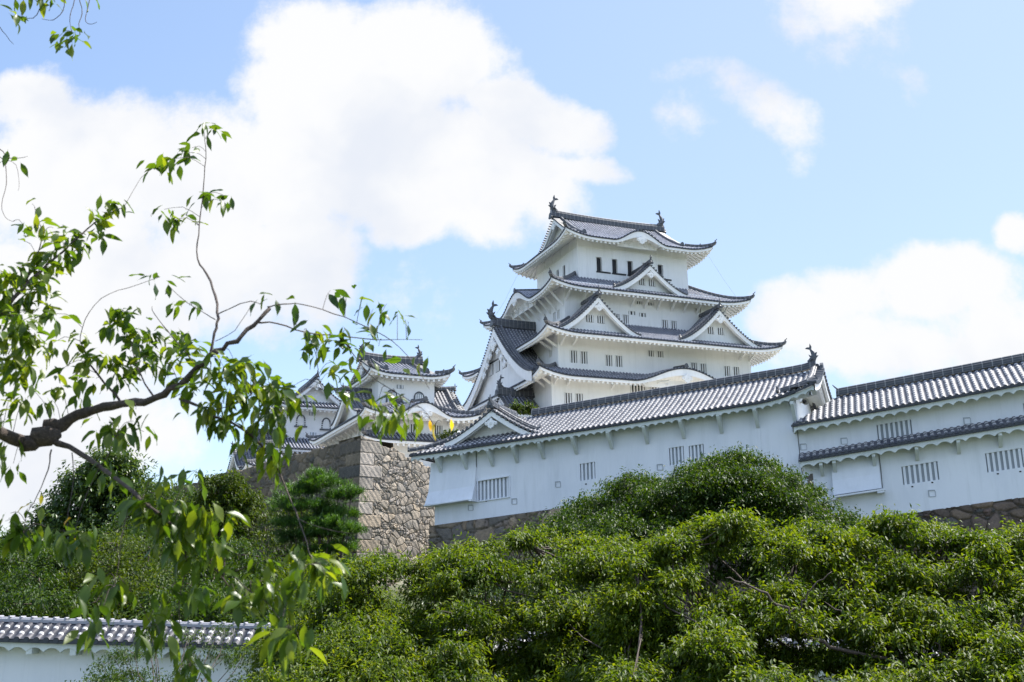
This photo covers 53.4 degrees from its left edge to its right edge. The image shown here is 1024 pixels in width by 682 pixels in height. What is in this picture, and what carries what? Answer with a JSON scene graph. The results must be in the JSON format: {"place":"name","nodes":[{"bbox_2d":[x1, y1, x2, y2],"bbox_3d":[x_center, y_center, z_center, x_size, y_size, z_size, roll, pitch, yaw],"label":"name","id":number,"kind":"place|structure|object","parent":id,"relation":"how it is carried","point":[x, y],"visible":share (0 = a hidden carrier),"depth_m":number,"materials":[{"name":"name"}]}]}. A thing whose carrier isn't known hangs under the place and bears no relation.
{"place":"outdoors","nodes":[
{"label":"outdoors","id":0,"kind":"place"},
{"bbox_2d":[42,578,426,616],"bbox_3d":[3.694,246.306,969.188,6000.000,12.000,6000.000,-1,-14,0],"label":"bush","id":1,"kind":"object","parent":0,"point":[395,589],"depth_m":64.06,"materials":[{"name":"green plant"}]},
{"bbox_2d":[0,520,80,615],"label":"evergreen tree","id":2,"kind":"object","parent":1,"relation":"on","point":[6,533],"visible":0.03,"depth_m":79.35,"materials":[{"name":"green plant"}]},
{"bbox_2d":[0,534,121,618],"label":"broadleaf tree","id":3,"kind":"object","parent":1,"relation":"on","point":[27,590],"visible":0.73,"depth_m":44.70,"materials":[{"name":"green plant"}]},
{"bbox_2d":[3,443,191,599],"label":"evergreen tree","id":4,"kind":"object","parent":1,"relation":"on","point":[96,507],"visible":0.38,"depth_m":74.12,"materials":[{"name":"green plant"}]},
{"bbox_2d":[42,518,218,619],"bbox_3d":[-18.544,12.565,48.395,8.996,8.205,15.799,7,-16,-28],"label":"broadleaf tree","id":5,"kind":"object","parent":1,"relation":"on","point":[107,562],"visible":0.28,"depth_m":46.87,"materials":[{"name":"green plant"}]},
{"bbox_2d":[65,620,272,681],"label":"young tree","id":6,"kind":"object","parent":1,"relation":"on","point":[119,677],"visible":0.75,"depth_m":26.63,"materials":[{"name":"green plant"}]},
{"bbox_2d":[84,476,263,589],"bbox_3d":[-19.580,12.715,59.020,10.984,11.358,19.419,5,-16,-23],"label":"broadleaf tree","id":7,"kind":"object","parent":1,"relation":"on","point":[144,532],"visible":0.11,"depth_m":62.12,"materials":[{"name":"green plant"}]},
{"bbox_2d":[118,536,316,623],"bbox_3d":[-12.617,11.912,44.730,8.920,7.477,16.310,4,-15,-20],"label":"broadleaf tree","id":8,"kind":"object","parent":1,"relation":"on","point":[216,615],"visible":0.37,"depth_m":43.95,"materials":[{"name":"green plant"}]},
{"bbox_2d":[172,467,266,538],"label":"camphor tree","id":9,"kind":"object","parent":1,"relation":"on","point":[221,484],"visible":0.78,"depth_m":60.89,"materials":[{"name":"green plant"}]},
{"bbox_2d":[0,0,453,681],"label":"cherry tree","id":10,"kind":"object","parent":1,"relation":"on","point":[188,524],"visible":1,"depth_m":4.24,"materials":[{"name":"green plant"}]},
{"bbox_2d":[210,488,355,591],"bbox_3d":[-13.324,12.704,57.975,9.606,9.892,17.511,4,-15,-19],"label":"broadleaf tree","id":11,"kind":"object","parent":1,"relation":"on","point":[273,545],"visible":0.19,"depth_m":58.74,"materials":[{"name":"green plant"}]},
{"bbox_2d":[227,370,340,471],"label":"corner keep","id":12,"kind":"structure","parent":1,"relation":"on","point":[326,410],"depth_m":114.37,"materials":[{"name":"white paint"}]},
{"bbox_2d":[294,415,306,427],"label":"window","id":13,"kind":"structure","parent":12,"relation":"in","point":[300,420],"depth_m":114.12,"materials":[{"name":"paint"}]},
{"bbox_2d":[320,418,330,430],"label":"window","id":14,"kind":"structure","parent":12,"relation":"in","point":[326,424],"depth_m":115.27,"materials":[{"name":"paint"}]},
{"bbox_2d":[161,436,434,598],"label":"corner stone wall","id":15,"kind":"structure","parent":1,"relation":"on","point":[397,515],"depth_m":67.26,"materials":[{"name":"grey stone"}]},
{"bbox_2d":[260,463,370,589],"bbox_3d":[-10.531,12.006,54.622,6.507,10.983,4.189,-5,-15,15],"label":"pine tree","id":16,"kind":"object","parent":1,"relation":"on","point":[326,514],"visible":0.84,"depth_m":54.99,"materials":[{"name":"green plant"}]},
{"bbox_2d":[247,544,413,624],"bbox_3d":[-8.204,12.377,45.664,8.563,6.916,14.968,2,-15,-10],"label":"broadleaf tree","id":17,"kind":"object","parent":1,"relation":"on","point":[388,593],"visible":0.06,"depth_m":47.32,"materials":[{"name":"green plant"}]},
{"bbox_2d":[305,342,486,466],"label":"keep","id":18,"kind":"structure","parent":1,"relation":"on","point":[436,400],"depth_m":93.19,"materials":[{"name":"white paint"}]},
{"bbox_2d":[386,390,396,402],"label":"window","id":19,"kind":"structure","parent":18,"relation":"in","point":[387,400],"depth_m":92.97,"materials":[{"name":"wood"}]},
{"bbox_2d":[410,424,417,432],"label":"window","id":20,"kind":"structure","parent":18,"relation":"in","point":[411,425],"depth_m":89.99,"materials":[{"name":"white wood"}]},
{"bbox_2d":[414,391,423,398],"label":"window","id":21,"kind":"structure","parent":18,"relation":"in","point":[418,395],"depth_m":94.06,"materials":[{"name":"wood"}]},
{"bbox_2d":[434,425,441,434],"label":"window","id":22,"kind":"structure","parent":18,"relation":"in","point":[437,428],"depth_m":91.01,"materials":[{"name":"white"}]},
{"bbox_2d":[436,427,458,438],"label":"sapling","id":23,"kind":"object","parent":1,"relation":"on","point":[447,433],"visible":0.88,"depth_m":60.93,"materials":[{"name":"green plant"}]},
{"bbox_2d":[231,519,702,681],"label":"cherry tree","id":24,"kind":"object","parent":1,"relation":"on","point":[362,638],"visible":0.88,"depth_m":22.59,"materials":[{"name":"green plant"}]},
{"bbox_2d":[494,375,545,417],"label":"annexe building","id":25,"kind":"structure","parent":1,"relation":"on","point":[507,395],"depth_m":100.37,"materials":[{"name":"tile"}]},
{"bbox_2d":[381,550,666,608],"bbox_3d":[0.864,12.125,44.572,13.815,6.593,6.981,-1,-14,0],"label":"broadleaf tree","id":26,"kind":"object","parent":1,"relation":"on","point":[509,594],"visible":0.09,"depth_m":43.85,"materials":[{"name":"green plant"}]},
{"bbox_2d":[459,195,786,416],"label":"castle keep","id":27,"kind":"structure","parent":1,"relation":"on","point":[609,307],"depth_m":105.49,"materials":[{"name":"white paint"}]},
{"bbox_2d":[556,267,562,276],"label":"window","id":28,"kind":"structure","parent":27,"relation":"in","point":[560,272],"depth_m":110.93,"materials":[{"name":"white"}]},
{"bbox_2d":[562,262,568,275],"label":"window","id":29,"kind":"structure","parent":27,"relation":"in","point":[566,268],"depth_m":109.51,"materials":[{"name":"white"}]},
{"bbox_2d":[564,393,570,403],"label":"window","id":30,"kind":"structure","parent":27,"relation":"in","point":[567,396],"depth_m":98.23,"materials":[{"name":"white wood"}]},
{"bbox_2d":[570,350,576,362],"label":"window","id":31,"kind":"structure","parent":27,"relation":"in","point":[573,359],"depth_m":99.68,"materials":[{"name":"white wood"}]},
{"bbox_2d":[575,393,581,401],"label":"window","id":32,"kind":"structure","parent":27,"relation":"in","point":[578,397],"depth_m":98.69,"materials":[{"name":"white"}]},
{"bbox_2d":[580,351,586,363],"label":"window","id":33,"kind":"structure","parent":27,"relation":"in","point":[583,355],"depth_m":100.07,"materials":[{"name":"white wood"}]},
{"bbox_2d":[595,257,610,273],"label":"window","id":34,"kind":"structure","parent":27,"relation":"in","point":[605,261],"depth_m":108.26,"materials":[{"name":"white"}]},
{"bbox_2d":[605,355,611,365],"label":"window","id":35,"kind":"structure","parent":27,"relation":"in","point":[608,362],"depth_m":101.07,"materials":[{"name":"white wood"}]},
{"bbox_2d":[615,356,621,366],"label":"window","id":36,"kind":"structure","parent":27,"relation":"in","point":[618,363],"depth_m":101.48,"materials":[{"name":"white"}]},
{"bbox_2d":[611,258,625,275],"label":"window","id":37,"kind":"structure","parent":27,"relation":"in","point":[620,263],"depth_m":108.92,"materials":[{"name":"white"}]},
{"bbox_2d":[622,315,627,323],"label":"window","id":38,"kind":"structure","parent":27,"relation":"in","point":[624,317],"depth_m":105.04,"materials":[{"name":"white"}]},
{"bbox_2d":[626,260,639,275],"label":"window","id":39,"kind":"structure","parent":27,"relation":"in","point":[635,264],"depth_m":109.67,"materials":[{"name":"black"}]},
{"bbox_2d":[630,385,643,392],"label":"window","id":40,"kind":"structure","parent":27,"relation":"in","point":[633,388],"depth_m":101.38,"materials":[{"name":"white"}]},
{"bbox_2d":[647,350,652,356],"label":"window","id":41,"kind":"structure","parent":27,"relation":"in","point":[650,353],"depth_m":103.13,"materials":[{"name":"white wood"}]},
{"bbox_2d":[657,351,662,356],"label":"window","id":42,"kind":"structure","parent":27,"relation":"in","point":[659,354],"depth_m":103.52,"materials":[{"name":"white"}]},
{"bbox_2d":[662,320,666,327],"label":"window","id":43,"kind":"structure","parent":27,"relation":"in","point":[664,322],"depth_m":106.74,"materials":[{"name":"white"}]},
{"bbox_2d":[657,264,671,280],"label":"window","id":44,"kind":"structure","parent":27,"relation":"in","point":[666,269],"depth_m":111.02,"materials":[{"name":"white"}]},
{"bbox_2d":[671,321,675,328],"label":"window","id":45,"kind":"structure","parent":27,"relation":"in","point":[673,323],"depth_m":107.14,"materials":[{"name":"white"}]},
{"bbox_2d":[690,363,695,368],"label":"window","id":46,"kind":"structure","parent":27,"relation":"in","point":[693,365],"depth_m":104.72,"materials":[{"name":"white wood"}]},
{"bbox_2d":[700,364,705,372],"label":"window","id":47,"kind":"structure","parent":27,"relation":"in","point":[702,366],"depth_m":105.08,"materials":[{"name":"white"}]},
{"bbox_2d":[723,366,729,375],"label":"window","id":48,"kind":"structure","parent":27,"relation":"in","point":[726,368],"depth_m":106.11,"materials":[{"name":"white wood"}]},
{"bbox_2d":[733,367,738,375],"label":"window","id":49,"kind":"structure","parent":27,"relation":"in","point":[735,369],"depth_m":106.55,"materials":[{"name":"white"}]},
{"bbox_2d":[425,474,821,638],"bbox_3d":[6.087,12.665,55.153,21.250,9.126,6.444,-7,-16,23],"label":"gallery stone base","id":50,"kind":"object","parent":1,"relation":"on","point":[480,530],"visible":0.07,"depth_m":55.97,"materials":[{"name":"grey stone"}]},
{"bbox_2d":[508,399,538,512],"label":"sapling","id":51,"kind":"object","parent":50,"relation":"on","point":[522,409],"visible":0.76,"depth_m":62.70,"materials":[{"name":"green plant"}]},
{"bbox_2d":[407,344,831,524],"bbox_3d":[6.042,5.657,57.610,22.997,8.900,8.196,-7,-16,23],"label":"long gallery","id":52,"kind":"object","parent":50,"relation":"on","point":[496,460],"visible":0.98,"depth_m":55.20,"materials":[{"name":"paint"}]},
{"bbox_2d":[477,475,509,501],"bbox_3d":[-0.997,8.244,56.793,2.010,1.375,0.260,-7,-16,23],"label":"window","id":53,"kind":"structure","parent":52,"relation":"in","point":[493,489],"depth_m":56.81,"materials":[{"name":"grey paint"}]},
{"bbox_2d":[581,462,595,480],"bbox_3d":[4.108,7.024,54.855,0.910,1.017,0.140,-7,-16,23],"label":"window","id":54,"kind":"structure","parent":52,"relation":"in","point":[587,469],"depth_m":54.84,"materials":[{"name":"grey paint"}]},
{"bbox_2d":[669,446,683,464],"bbox_3d":[8.605,5.988,53.078,0.830,1.014,0.140,-7,-16,23],"label":"window","id":55,"kind":"structure","parent":52,"relation":"in","point":[676,453],"depth_m":53.07,"materials":[{"name":"grey paint"}]},
{"bbox_2d":[689,444,703,461],"bbox_3d":[9.565,5.817,52.686,0.830,0.964,0.140,-7,-16,23],"label":"window","id":56,"kind":"structure","parent":52,"relation":"in","point":[694,450],"depth_m":52.69,"materials":[{"name":"grey paint"}]},
{"bbox_2d":[801,398,808,404],"bbox_3d":[15.068,3.161,52.734,0.400,0.390,0.458,3,-15,-16],"label":"loudspeaker","id":57,"kind":"object","parent":52,"relation":"attached to","point":[804,401],"visible":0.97,"depth_m":52.62,"materials":[{"name":"grey"}]},
{"bbox_2d":[522,441,894,617],"bbox_3d":[8.052,8.759,39.933,15.347,10.605,13.860,-1,-14,0],"label":"broadleaf tree","id":58,"kind":"object","parent":1,"relation":"on","point":[687,493],"visible":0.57,"depth_m":39.37,"materials":[{"name":"green plant"}]},
{"bbox_2d":[573,500,1023,681],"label":"cherry tree","id":59,"kind":"object","parent":1,"relation":"on","point":[907,596],"visible":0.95,"depth_m":20.39,"materials":[{"name":"green plant"}]},
{"bbox_2d":[802,497,1023,639],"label":"terrace stone base","id":60,"kind":"object","parent":1,"relation":"on","point":[990,513],"visible":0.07,"depth_m":46.95,"materials":[{"name":"grey stone"}]},
{"bbox_2d":[791,353,1023,518],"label":"terrace gallery","id":61,"kind":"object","parent":60,"relation":"on","point":[948,437],"visible":1,"depth_m":48.61,"materials":[{"name":"paint"}]},
{"bbox_2d":[876,420,912,439],"bbox_3d":[18.500,4.409,49.251,1.630,1.158,0.140,-6,-15,19],"label":"window","id":62,"kind":"structure","parent":61,"relation":"in","point":[900,428],"depth_m":49.26,"materials":[{"name":"grey paint"}]},
{"bbox_2d":[901,462,938,484],"bbox_3d":[19.407,6.291,48.435,1.660,1.081,0.140,-6,-15,19],"label":"window","id":63,"kind":"structure","parent":61,"relation":"in","point":[924,472],"depth_m":48.42,"materials":[{"name":"grey paint"}]},
{"bbox_2d":[985,448,1023,471],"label":"window","id":64,"kind":"structure","parent":61,"relation":"in","point":[1009,459],"depth_m":47.30,"materials":[{"name":"grey paint"}]},
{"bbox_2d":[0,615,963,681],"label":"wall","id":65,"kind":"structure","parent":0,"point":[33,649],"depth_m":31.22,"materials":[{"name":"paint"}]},
{"bbox_2d":[0,0,1023,606],"label":"sky","id":66,"kind":"structure","parent":0,"point":[854,167],"materials":[{"name":"blue"}]}
]}

